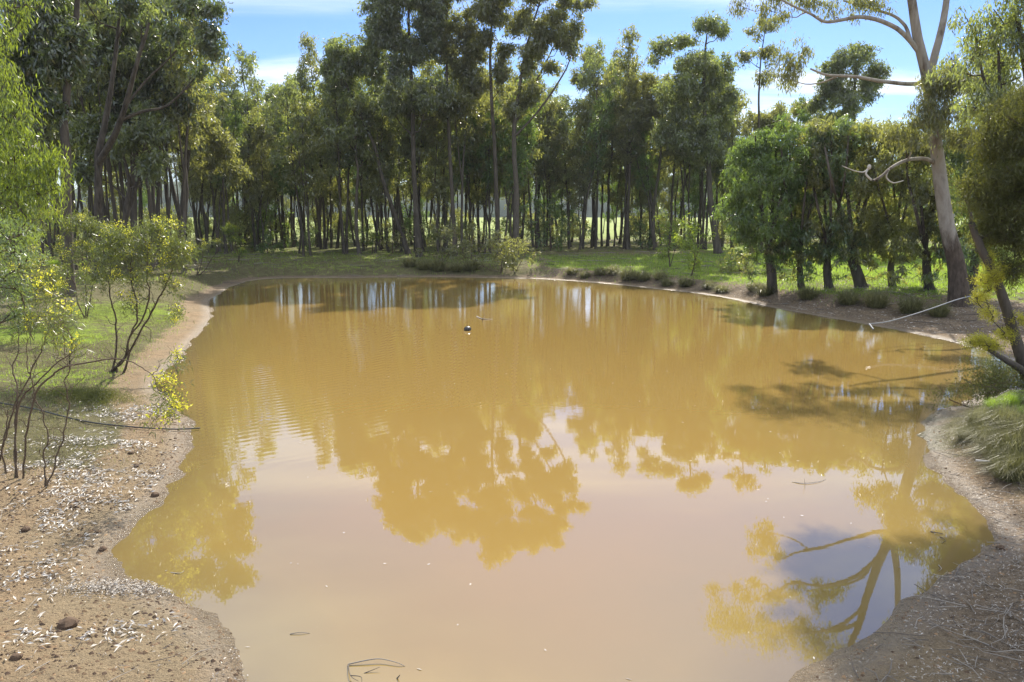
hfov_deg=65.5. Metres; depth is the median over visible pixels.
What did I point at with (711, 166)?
slim eucalypt
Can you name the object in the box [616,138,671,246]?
slim eucalypt
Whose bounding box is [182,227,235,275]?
wattle shrub
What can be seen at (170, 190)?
slim eucalypt
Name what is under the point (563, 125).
slim eucalypt
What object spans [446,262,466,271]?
grass tussock
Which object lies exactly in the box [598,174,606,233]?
slim eucalypt
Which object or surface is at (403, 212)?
understorey bush
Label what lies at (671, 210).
slim eucalypt
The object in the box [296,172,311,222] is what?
slim eucalypt
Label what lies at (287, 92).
slim eucalypt
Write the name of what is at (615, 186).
slim eucalypt
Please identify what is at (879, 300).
grass tussock
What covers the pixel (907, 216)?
bushy tree
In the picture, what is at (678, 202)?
slim eucalypt
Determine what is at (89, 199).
slim eucalypt
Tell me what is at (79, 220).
wattle shrub
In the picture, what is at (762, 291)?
grass tussock
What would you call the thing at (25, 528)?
stone
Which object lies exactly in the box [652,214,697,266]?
sapling
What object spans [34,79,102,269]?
slim eucalypt
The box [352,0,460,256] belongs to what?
eucalypt
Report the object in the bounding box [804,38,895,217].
eucalypt
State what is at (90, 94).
slim eucalypt
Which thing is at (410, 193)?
slim eucalypt
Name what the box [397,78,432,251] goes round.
slim eucalypt
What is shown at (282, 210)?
eucalypt
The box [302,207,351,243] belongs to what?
understorey bush
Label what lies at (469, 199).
slim eucalypt
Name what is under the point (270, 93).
slim eucalypt
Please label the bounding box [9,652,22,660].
stone
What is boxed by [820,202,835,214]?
slim eucalypt
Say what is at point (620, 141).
slim eucalypt
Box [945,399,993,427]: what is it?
grass tussock
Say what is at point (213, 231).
slim eucalypt
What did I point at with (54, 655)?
earth clods
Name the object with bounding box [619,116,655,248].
slim eucalypt
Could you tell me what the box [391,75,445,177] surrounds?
slim eucalypt
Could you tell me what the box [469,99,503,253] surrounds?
slim eucalypt
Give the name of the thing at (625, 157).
slim eucalypt
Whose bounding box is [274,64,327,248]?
slim eucalypt
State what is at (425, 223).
understorey bush
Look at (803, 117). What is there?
slim eucalypt
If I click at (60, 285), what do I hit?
wattle shrub
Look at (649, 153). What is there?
slim eucalypt
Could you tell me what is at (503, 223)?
understorey bush
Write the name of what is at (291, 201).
slim eucalypt
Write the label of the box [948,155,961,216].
slim eucalypt
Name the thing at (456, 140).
slim eucalypt
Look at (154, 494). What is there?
stone
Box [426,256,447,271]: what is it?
grass tussock
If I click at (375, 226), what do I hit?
slim eucalypt
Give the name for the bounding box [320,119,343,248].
slim eucalypt
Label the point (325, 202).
slim eucalypt
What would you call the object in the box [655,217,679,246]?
understorey bush
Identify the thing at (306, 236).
understorey bush
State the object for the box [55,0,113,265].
slim eucalypt
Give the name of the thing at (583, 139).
slim eucalypt
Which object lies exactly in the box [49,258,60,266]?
grass tussock
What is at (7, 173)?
slim eucalypt
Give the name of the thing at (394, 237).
shrub
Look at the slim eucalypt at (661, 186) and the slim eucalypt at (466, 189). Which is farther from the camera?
the slim eucalypt at (661, 186)
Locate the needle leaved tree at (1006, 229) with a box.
[949,74,1023,376]
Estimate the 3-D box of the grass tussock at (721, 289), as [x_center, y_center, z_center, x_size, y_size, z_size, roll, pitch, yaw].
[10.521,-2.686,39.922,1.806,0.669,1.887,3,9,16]
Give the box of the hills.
[7,181,1002,216]
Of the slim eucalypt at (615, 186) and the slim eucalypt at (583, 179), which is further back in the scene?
the slim eucalypt at (615, 186)
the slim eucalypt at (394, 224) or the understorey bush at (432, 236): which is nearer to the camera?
the understorey bush at (432, 236)
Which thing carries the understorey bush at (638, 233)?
on the ground at (198, 309)
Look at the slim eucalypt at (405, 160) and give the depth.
62.99 m
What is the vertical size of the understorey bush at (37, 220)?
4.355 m
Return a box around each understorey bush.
[5,205,53,242]
[37,219,77,243]
[77,207,143,237]
[79,204,88,228]
[102,203,139,237]
[137,204,191,239]
[143,207,177,240]
[161,209,195,242]
[177,215,236,244]
[187,219,198,237]
[195,215,212,239]
[202,199,257,248]
[210,199,279,246]
[243,208,287,243]
[247,201,293,247]
[247,220,273,246]
[264,212,302,240]
[286,223,319,251]
[295,205,328,233]
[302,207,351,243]
[311,206,372,241]
[326,211,354,242]
[342,208,375,240]
[383,200,413,241]
[383,213,425,237]
[402,217,413,244]
[405,213,436,242]
[421,216,463,240]
[422,217,469,247]
[426,219,451,245]
[427,203,471,241]
[456,218,483,251]
[482,213,521,244]
[511,215,548,244]
[519,190,595,250]
[521,206,565,240]
[527,222,559,236]
[554,225,577,242]
[558,210,585,240]
[570,218,590,245]
[617,210,665,240]
[622,214,661,240]
[629,204,682,240]
[629,215,668,248]
[646,216,672,238]
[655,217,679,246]
[678,218,704,245]
[709,214,742,247]
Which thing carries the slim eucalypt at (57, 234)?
on the ground at (198, 309)
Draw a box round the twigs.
[0,249,1023,681]
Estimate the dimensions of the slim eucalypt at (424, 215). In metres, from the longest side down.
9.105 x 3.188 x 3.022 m
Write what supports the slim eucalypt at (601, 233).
on the ground at (198, 309)
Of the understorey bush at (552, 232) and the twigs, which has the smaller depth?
the twigs
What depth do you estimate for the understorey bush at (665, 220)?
81.09 m
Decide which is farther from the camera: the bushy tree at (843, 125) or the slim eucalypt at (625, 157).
the slim eucalypt at (625, 157)
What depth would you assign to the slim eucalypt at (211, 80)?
47.38 m
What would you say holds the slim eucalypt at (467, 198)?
on the ground at (198, 309)
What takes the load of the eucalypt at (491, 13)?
on the ground at (198, 309)
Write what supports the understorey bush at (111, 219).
on the ground at (198, 309)
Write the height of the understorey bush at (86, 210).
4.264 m
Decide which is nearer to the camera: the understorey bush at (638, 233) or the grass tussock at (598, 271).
the grass tussock at (598, 271)
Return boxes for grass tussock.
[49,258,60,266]
[399,256,417,266]
[415,258,430,269]
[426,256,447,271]
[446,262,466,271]
[462,256,481,269]
[563,266,579,273]
[575,271,589,277]
[593,265,622,274]
[593,266,607,275]
[613,265,640,281]
[624,270,652,280]
[643,270,669,279]
[659,277,673,286]
[676,276,693,286]
[700,280,716,288]
[709,283,731,292]
[740,280,761,290]
[752,281,781,295]
[781,282,824,299]
[828,286,863,305]
[849,286,895,309]
[889,292,930,314]
[915,299,961,316]
[931,412,1017,451]
[943,422,978,441]
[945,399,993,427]
[953,413,1023,459]
[954,396,1023,431]
[957,443,1023,488]
[960,433,1019,465]
[968,403,1023,446]
[970,442,1023,477]
[976,396,1000,409]
[992,391,1023,408]
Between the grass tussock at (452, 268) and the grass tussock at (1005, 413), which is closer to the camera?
the grass tussock at (1005, 413)
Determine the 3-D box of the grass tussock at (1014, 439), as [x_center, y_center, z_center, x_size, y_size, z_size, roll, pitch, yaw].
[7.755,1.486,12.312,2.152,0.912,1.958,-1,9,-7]
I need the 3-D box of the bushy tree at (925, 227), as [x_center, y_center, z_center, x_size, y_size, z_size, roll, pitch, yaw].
[17.400,-5.718,33.525,4.202,7.379,3.083,-5,11,-30]
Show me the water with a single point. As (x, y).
(549, 481)
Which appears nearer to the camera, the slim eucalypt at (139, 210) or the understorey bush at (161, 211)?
the slim eucalypt at (139, 210)
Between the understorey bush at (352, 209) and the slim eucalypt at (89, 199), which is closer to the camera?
the slim eucalypt at (89, 199)
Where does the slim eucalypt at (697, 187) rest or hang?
on the ground at (198, 309)
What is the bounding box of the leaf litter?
[0,276,1023,681]
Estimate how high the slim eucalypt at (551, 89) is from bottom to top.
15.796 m
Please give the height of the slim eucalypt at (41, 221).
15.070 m
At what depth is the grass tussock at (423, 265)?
51.80 m
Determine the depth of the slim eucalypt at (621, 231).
79.08 m
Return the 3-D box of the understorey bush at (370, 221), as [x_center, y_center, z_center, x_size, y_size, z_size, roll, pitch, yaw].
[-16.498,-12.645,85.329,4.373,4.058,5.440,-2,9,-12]
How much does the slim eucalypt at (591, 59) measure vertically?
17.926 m
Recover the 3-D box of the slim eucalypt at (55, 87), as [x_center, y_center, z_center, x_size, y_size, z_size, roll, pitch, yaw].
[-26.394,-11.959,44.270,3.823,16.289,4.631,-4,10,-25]
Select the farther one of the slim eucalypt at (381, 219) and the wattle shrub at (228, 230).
the slim eucalypt at (381, 219)
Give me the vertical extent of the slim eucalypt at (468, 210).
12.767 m
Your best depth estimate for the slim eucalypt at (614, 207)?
89.24 m
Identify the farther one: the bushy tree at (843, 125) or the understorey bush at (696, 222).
the understorey bush at (696, 222)
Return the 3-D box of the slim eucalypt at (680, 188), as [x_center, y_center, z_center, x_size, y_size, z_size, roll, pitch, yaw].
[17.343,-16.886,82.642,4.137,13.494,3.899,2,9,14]
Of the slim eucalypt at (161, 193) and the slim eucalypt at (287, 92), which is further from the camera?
the slim eucalypt at (161, 193)
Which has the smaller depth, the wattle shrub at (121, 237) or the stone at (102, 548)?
the stone at (102, 548)
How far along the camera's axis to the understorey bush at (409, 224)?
75.81 m
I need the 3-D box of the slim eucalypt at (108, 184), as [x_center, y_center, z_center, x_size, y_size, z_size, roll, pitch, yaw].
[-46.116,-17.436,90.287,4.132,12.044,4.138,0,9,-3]
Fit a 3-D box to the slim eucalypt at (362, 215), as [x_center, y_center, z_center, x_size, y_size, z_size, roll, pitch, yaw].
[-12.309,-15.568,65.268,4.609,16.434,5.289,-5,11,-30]
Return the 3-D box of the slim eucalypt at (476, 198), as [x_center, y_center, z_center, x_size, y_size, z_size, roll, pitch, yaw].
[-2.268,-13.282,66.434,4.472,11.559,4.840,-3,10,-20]
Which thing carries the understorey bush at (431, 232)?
on the ground at (198, 309)
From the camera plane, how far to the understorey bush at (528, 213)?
81.10 m
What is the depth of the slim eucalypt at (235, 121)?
61.45 m
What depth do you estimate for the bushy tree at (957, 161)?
32.51 m
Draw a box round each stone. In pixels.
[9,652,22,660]
[20,526,30,531]
[57,616,78,629]
[98,546,106,550]
[151,492,159,496]
[996,545,1005,549]
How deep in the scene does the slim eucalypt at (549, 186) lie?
68.44 m
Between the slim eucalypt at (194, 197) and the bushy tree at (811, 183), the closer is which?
the bushy tree at (811, 183)
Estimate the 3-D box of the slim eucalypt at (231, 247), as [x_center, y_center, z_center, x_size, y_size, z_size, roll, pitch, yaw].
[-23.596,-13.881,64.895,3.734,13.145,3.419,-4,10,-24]
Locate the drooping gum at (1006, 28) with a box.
[925,0,1023,130]
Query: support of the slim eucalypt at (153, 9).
on the ground at (198, 309)
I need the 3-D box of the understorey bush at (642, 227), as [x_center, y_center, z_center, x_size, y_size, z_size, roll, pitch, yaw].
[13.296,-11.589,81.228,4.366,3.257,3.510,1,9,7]
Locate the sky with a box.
[0,0,1023,188]
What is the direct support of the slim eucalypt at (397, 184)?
on the ground at (198, 309)
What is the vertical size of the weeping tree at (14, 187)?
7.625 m
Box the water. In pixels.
[111,277,1019,681]
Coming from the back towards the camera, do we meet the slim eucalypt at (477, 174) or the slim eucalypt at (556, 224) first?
the slim eucalypt at (556, 224)
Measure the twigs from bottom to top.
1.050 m
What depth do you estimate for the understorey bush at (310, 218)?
88.92 m
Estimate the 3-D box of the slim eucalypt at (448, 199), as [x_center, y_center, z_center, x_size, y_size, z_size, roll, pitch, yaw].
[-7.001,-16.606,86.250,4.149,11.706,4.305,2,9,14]
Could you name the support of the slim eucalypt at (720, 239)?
on the ground at (198, 309)
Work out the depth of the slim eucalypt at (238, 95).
61.50 m
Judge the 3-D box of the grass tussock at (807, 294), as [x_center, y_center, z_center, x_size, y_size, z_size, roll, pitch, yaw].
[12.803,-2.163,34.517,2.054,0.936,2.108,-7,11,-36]
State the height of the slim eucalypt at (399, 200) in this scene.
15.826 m
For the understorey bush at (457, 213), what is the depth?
87.55 m
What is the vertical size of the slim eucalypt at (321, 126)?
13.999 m
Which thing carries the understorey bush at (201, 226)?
on the ground at (198, 309)
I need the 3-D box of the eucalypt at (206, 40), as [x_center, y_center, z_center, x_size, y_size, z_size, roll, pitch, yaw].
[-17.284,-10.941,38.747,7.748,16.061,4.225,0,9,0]
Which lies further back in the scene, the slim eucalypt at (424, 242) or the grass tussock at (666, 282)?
the slim eucalypt at (424, 242)
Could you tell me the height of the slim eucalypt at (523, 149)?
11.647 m
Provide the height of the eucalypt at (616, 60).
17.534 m
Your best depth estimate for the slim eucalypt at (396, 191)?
70.39 m
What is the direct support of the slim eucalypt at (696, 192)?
on the ground at (198, 309)
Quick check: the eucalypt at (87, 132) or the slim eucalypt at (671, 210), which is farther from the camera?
the slim eucalypt at (671, 210)
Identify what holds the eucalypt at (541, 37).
on the ground at (198, 309)
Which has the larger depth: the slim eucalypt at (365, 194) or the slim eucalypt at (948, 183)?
the slim eucalypt at (365, 194)
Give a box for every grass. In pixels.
[0,247,686,502]
[0,249,1023,435]
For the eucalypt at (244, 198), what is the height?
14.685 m
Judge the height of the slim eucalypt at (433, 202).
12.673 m
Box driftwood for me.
[975,459,989,461]
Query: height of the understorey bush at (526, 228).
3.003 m
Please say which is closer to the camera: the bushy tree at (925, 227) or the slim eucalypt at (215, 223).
the bushy tree at (925, 227)
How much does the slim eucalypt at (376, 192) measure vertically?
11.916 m
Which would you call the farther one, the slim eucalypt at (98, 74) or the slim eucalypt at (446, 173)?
the slim eucalypt at (446, 173)
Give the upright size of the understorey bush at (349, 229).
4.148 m
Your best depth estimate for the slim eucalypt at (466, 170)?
62.08 m
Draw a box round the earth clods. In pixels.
[0,411,1023,681]
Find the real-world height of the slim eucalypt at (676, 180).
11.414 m
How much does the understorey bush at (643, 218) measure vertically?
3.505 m
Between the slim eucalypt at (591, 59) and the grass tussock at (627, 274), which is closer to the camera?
the grass tussock at (627, 274)
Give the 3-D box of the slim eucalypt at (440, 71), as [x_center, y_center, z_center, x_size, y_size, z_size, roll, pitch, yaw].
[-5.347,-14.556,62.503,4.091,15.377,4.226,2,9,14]
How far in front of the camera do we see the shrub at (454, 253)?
54.79 m
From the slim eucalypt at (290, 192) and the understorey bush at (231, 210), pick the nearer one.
the slim eucalypt at (290, 192)
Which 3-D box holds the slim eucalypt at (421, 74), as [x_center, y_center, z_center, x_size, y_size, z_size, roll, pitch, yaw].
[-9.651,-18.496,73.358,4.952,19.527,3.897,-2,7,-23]
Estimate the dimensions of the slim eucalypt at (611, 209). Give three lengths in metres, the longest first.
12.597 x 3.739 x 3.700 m
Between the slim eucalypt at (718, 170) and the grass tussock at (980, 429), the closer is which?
the grass tussock at (980, 429)
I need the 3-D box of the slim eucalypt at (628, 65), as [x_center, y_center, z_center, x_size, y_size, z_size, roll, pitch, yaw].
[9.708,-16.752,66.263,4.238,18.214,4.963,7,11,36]
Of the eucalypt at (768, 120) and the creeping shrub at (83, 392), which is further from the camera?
the eucalypt at (768, 120)
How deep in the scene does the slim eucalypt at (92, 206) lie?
58.94 m
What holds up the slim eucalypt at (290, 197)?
on the ground at (198, 309)
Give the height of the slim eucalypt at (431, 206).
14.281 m
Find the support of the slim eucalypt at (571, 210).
on the ground at (198, 309)
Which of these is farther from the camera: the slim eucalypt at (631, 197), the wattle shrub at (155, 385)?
the slim eucalypt at (631, 197)
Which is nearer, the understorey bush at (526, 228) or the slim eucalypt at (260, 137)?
the slim eucalypt at (260, 137)
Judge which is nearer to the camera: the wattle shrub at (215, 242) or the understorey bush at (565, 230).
the wattle shrub at (215, 242)
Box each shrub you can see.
[0,214,54,329]
[0,246,100,340]
[0,265,194,477]
[0,288,100,487]
[0,385,157,406]
[28,201,134,317]
[69,212,203,372]
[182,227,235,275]
[220,221,249,261]
[255,233,298,252]
[353,220,424,252]
[359,226,395,252]
[415,221,459,261]
[440,224,504,263]
[469,227,529,272]
[490,239,540,273]
[716,244,757,273]
[920,354,1023,410]
[967,346,1023,396]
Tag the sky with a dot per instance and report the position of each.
(270, 28)
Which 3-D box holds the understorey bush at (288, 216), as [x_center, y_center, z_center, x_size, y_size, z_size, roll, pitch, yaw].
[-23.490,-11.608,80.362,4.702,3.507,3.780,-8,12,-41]
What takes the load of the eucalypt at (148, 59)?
on the ground at (198, 309)
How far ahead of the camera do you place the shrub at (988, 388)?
16.22 m
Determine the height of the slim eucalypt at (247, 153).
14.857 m
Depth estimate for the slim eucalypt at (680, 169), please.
68.29 m
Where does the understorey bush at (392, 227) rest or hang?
on the ground at (198, 309)
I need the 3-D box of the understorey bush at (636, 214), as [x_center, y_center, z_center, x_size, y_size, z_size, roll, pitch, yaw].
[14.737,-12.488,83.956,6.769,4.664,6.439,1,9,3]
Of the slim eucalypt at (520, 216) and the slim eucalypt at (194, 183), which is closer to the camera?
the slim eucalypt at (194, 183)
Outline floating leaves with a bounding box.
[165,312,899,679]
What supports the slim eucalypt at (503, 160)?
on the ground at (198, 309)
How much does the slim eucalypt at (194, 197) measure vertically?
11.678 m
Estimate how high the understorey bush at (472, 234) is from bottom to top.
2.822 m
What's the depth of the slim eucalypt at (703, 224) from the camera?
68.11 m
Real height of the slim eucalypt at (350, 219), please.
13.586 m
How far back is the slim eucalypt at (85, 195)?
80.21 m
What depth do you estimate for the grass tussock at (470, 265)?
51.32 m
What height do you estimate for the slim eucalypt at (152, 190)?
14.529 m
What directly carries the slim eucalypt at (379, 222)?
on the ground at (198, 309)
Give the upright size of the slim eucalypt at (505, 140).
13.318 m
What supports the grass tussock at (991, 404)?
on the ground at (198, 309)
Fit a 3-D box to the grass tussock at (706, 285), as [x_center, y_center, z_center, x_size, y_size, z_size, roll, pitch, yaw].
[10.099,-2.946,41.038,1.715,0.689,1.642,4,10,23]
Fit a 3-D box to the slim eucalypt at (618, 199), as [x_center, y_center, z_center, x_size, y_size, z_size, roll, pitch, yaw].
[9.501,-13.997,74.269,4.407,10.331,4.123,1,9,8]
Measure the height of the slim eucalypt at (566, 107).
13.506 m
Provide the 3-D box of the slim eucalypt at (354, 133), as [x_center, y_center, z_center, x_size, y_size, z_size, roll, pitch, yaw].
[-12.078,-14.864,61.045,5.749,16.471,5.783,-3,10,-18]
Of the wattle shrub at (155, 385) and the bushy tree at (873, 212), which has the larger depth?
the bushy tree at (873, 212)
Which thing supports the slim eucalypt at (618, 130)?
on the ground at (198, 309)
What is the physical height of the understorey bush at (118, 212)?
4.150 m
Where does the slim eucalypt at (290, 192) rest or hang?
on the ground at (198, 309)
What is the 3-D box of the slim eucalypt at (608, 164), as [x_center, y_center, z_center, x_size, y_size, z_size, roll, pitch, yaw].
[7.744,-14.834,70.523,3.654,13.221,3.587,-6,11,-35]
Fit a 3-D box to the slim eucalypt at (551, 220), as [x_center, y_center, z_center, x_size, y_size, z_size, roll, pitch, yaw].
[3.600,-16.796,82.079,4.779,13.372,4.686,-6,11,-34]
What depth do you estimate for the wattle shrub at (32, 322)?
11.12 m
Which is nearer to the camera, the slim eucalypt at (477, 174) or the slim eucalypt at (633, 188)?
the slim eucalypt at (477, 174)
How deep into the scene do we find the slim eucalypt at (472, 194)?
78.75 m
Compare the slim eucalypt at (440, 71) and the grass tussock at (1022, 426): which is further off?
the slim eucalypt at (440, 71)
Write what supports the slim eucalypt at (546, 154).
on the ground at (198, 309)
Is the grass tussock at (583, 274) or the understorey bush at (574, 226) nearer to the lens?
the grass tussock at (583, 274)
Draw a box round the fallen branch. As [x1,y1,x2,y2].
[348,658,403,680]
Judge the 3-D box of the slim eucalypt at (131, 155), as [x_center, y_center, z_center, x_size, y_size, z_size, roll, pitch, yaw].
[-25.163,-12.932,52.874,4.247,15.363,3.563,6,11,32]
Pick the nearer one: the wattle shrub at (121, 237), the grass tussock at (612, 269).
the wattle shrub at (121, 237)
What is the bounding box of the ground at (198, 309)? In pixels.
[0,217,1023,681]
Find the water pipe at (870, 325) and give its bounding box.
[869,296,970,329]
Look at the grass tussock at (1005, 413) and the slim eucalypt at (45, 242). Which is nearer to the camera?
the grass tussock at (1005, 413)
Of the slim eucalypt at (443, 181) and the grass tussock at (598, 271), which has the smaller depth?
the grass tussock at (598, 271)
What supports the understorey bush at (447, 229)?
on the ground at (198, 309)
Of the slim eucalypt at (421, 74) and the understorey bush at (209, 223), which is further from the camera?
the understorey bush at (209, 223)
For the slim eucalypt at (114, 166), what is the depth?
64.24 m
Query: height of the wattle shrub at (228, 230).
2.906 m
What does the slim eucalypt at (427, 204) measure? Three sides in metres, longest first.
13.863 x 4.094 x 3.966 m
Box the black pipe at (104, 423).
[0,402,199,429]
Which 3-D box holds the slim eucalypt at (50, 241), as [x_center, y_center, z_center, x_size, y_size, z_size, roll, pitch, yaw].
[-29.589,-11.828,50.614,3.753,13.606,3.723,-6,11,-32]
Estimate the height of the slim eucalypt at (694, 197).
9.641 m
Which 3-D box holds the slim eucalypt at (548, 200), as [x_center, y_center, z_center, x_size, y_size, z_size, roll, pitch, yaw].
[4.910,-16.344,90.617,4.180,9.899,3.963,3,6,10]
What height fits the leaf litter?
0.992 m
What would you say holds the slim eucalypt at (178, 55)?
on the ground at (198, 309)
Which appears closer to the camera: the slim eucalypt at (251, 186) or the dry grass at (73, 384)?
the dry grass at (73, 384)
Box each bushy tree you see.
[710,108,822,293]
[741,113,844,288]
[789,113,871,288]
[818,115,907,287]
[849,115,927,286]
[885,123,971,289]
[922,125,1015,294]
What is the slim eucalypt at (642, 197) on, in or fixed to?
on the ground at (198, 309)
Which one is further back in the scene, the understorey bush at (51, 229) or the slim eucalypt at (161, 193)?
the slim eucalypt at (161, 193)
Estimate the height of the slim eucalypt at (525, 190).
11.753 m
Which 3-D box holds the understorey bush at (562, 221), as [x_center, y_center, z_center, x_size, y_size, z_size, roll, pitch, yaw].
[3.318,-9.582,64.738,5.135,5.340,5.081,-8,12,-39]
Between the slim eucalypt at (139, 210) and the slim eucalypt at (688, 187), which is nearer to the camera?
the slim eucalypt at (688, 187)
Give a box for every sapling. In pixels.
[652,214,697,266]
[671,212,716,275]
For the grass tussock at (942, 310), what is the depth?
28.90 m
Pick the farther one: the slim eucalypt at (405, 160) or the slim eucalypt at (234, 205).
the slim eucalypt at (234, 205)
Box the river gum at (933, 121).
[723,0,1019,306]
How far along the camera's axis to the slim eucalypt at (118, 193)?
67.19 m
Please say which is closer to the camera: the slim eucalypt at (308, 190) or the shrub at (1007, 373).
the shrub at (1007, 373)
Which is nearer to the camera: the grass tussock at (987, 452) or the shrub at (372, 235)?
the grass tussock at (987, 452)
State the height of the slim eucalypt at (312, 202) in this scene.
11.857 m
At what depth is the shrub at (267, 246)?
63.40 m
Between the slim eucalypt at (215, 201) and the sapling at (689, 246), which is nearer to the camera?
the sapling at (689, 246)
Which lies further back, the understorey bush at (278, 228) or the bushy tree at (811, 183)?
the understorey bush at (278, 228)
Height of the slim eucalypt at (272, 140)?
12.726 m
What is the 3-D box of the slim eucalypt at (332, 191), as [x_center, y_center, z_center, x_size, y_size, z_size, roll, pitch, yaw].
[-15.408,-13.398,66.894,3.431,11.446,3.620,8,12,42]
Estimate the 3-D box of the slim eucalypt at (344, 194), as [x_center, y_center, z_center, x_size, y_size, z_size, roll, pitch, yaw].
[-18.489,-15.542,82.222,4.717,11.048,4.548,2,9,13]
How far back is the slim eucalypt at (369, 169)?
61.97 m
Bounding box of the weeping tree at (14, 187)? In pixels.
[0,0,86,264]
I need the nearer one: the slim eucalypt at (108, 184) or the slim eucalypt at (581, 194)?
the slim eucalypt at (581, 194)
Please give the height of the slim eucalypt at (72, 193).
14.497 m
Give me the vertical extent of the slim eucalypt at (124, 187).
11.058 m
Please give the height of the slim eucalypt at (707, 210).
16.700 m
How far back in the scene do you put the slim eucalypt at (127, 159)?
57.44 m
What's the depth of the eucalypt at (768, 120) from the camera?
69.01 m
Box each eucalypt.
[0,0,63,232]
[0,0,111,296]
[0,42,19,262]
[0,119,14,243]
[1,14,27,258]
[1,25,63,269]
[24,154,48,247]
[25,81,74,259]
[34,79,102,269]
[40,126,60,258]
[47,84,95,241]
[51,129,70,247]
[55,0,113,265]
[56,0,118,267]
[59,10,118,226]
[60,0,120,266]
[68,103,179,273]
[70,0,167,267]
[71,146,80,247]
[71,148,82,232]
[72,145,93,246]
[73,0,234,278]
[74,51,103,258]
[75,155,103,197]
[76,165,125,214]
[83,2,202,270]
[86,164,118,216]
[93,0,196,269]
[101,0,212,267]
[103,160,121,229]
[111,160,137,223]
[113,140,154,256]
[113,164,142,206]
[116,173,129,232]
[122,88,132,176]
[131,32,194,216]
[136,0,218,268]
[137,183,162,211]
[138,144,142,236]
[148,145,171,245]
[149,0,238,272]
[154,52,198,263]
[160,153,171,239]
[165,74,212,273]
[168,99,253,261]
[168,151,179,208]
[169,89,221,252]
[169,147,213,216]
[170,57,204,247]
[171,146,187,242]
[175,165,211,235]
[178,150,216,243]
[184,58,221,251]
[191,65,257,252]
[193,127,228,243]
[203,94,242,250]
[203,163,240,208]
[207,41,278,250]
[210,97,247,253]
[210,100,243,247]
[210,181,230,219]
[224,185,239,244]
[226,91,262,244]
[228,90,251,241]
[232,116,275,244]
[236,112,282,247]
[239,185,247,207]
[240,117,279,251]
[249,105,294,247]
[253,83,284,242]
[261,77,323,255]
[263,96,296,242]
[264,82,303,244]
[266,72,312,245]
[267,82,307,246]
[267,139,281,239]
[268,120,310,253]
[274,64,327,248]
[279,100,339,255]
[280,193,296,210]
[288,31,333,248]
[293,150,304,246]
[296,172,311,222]
[297,155,324,243]
[298,94,323,246]
[299,176,329,224]
[305,117,352,248]
[311,93,368,253]
[312,32,391,253]
[314,32,411,253]
[314,76,361,253]
[319,134,355,246]
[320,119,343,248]
[326,83,378,253]
[327,170,352,228]
[331,107,381,249]
[335,79,365,248]
[342,76,389,250]
[344,145,378,246]
[346,148,375,236]
[351,110,399,252]
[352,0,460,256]
[357,114,405,251]
[366,74,402,248]
[367,160,396,239]
[369,88,407,243]
[372,113,423,251]
[375,81,407,247]
[378,209,380,242]
[387,115,433,251]
[388,156,395,243]
[390,48,426,244]
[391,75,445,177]
[391,167,412,216]
[393,160,430,244]
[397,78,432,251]
[398,113,461,253]
[401,161,428,246]
[403,54,445,210]
[412,188,425,234]
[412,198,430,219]
[418,64,469,251]
[422,149,436,219]
[423,127,458,246]
[423,161,434,241]
[426,151,438,240]
[430,0,496,256]
[437,84,485,251]
[438,131,460,220]
[440,52,495,254]
[440,116,470,239]
[441,154,456,219]
[444,106,482,252]
[452,115,487,251]
[452,119,484,243]
[453,93,506,251]
[454,157,484,239]
[457,165,487,222]
[459,112,502,248]
[459,172,473,242]
[464,0,535,256]
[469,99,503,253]
[470,75,493,241]
[470,92,511,252]
[478,65,511,240]
[481,84,498,243]
[487,81,547,242]
[488,89,509,214]
[491,79,543,252]
[494,0,599,256]
[500,188,520,209]
[501,108,541,253]
[501,143,537,204]
[506,70,538,246]
[507,72,555,247]
[509,176,534,238]
[512,62,548,246]
[519,178,533,239]
[528,98,583,246]
[529,135,549,245]
[531,69,563,246]
[531,112,556,245]
[536,81,572,246]
[540,180,568,219]
[543,94,585,246]
[543,151,560,241]
[544,149,580,232]
[545,95,608,248]
[545,112,583,248]
[549,101,558,235]
[558,129,579,241]
[560,135,590,244]
[567,37,626,248]
[567,96,597,239]
[568,44,617,246]
[574,129,611,239]
[575,71,622,249]
[582,98,619,247]
[589,130,622,245]
[593,66,640,245]
[596,23,654,249]
[598,142,633,245]
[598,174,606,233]
[598,174,623,229]
[599,177,618,239]
[605,78,652,248]
[607,74,623,243]
[608,57,651,245]
[610,160,627,227]
[612,91,644,248]
[613,147,660,246]
[614,167,635,217]
[616,84,641,209]
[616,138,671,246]
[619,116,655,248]
[622,68,688,249]
[632,182,662,238]
[632,185,640,241]
[634,131,661,246]
[634,132,676,246]
[645,9,744,253]
[657,110,694,245]
[657,158,681,217]
[659,155,695,241]
[663,147,692,243]
[669,170,685,238]
[671,173,693,218]
[672,59,720,245]
[677,105,702,243]
[680,105,731,248]
[681,164,704,242]
[682,173,714,220]
[684,167,715,243]
[685,58,724,248]
[689,48,736,249]
[697,119,720,247]
[698,170,701,240]
[700,53,739,233]
[702,101,738,247]
[705,87,752,246]
[706,181,725,222]
[711,97,756,247]
[719,72,747,243]
[734,15,786,251]
[741,98,826,245]
[791,92,813,179]
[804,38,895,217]
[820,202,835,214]
[836,164,856,210]
[925,156,961,211]
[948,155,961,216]
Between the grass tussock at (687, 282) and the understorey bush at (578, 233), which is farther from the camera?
the understorey bush at (578, 233)
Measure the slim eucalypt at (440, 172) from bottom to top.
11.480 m
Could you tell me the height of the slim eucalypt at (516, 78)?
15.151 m
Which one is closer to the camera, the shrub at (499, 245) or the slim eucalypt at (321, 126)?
the shrub at (499, 245)
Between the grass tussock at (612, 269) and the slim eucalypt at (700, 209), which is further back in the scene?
the slim eucalypt at (700, 209)
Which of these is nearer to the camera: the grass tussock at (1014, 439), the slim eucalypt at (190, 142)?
the grass tussock at (1014, 439)

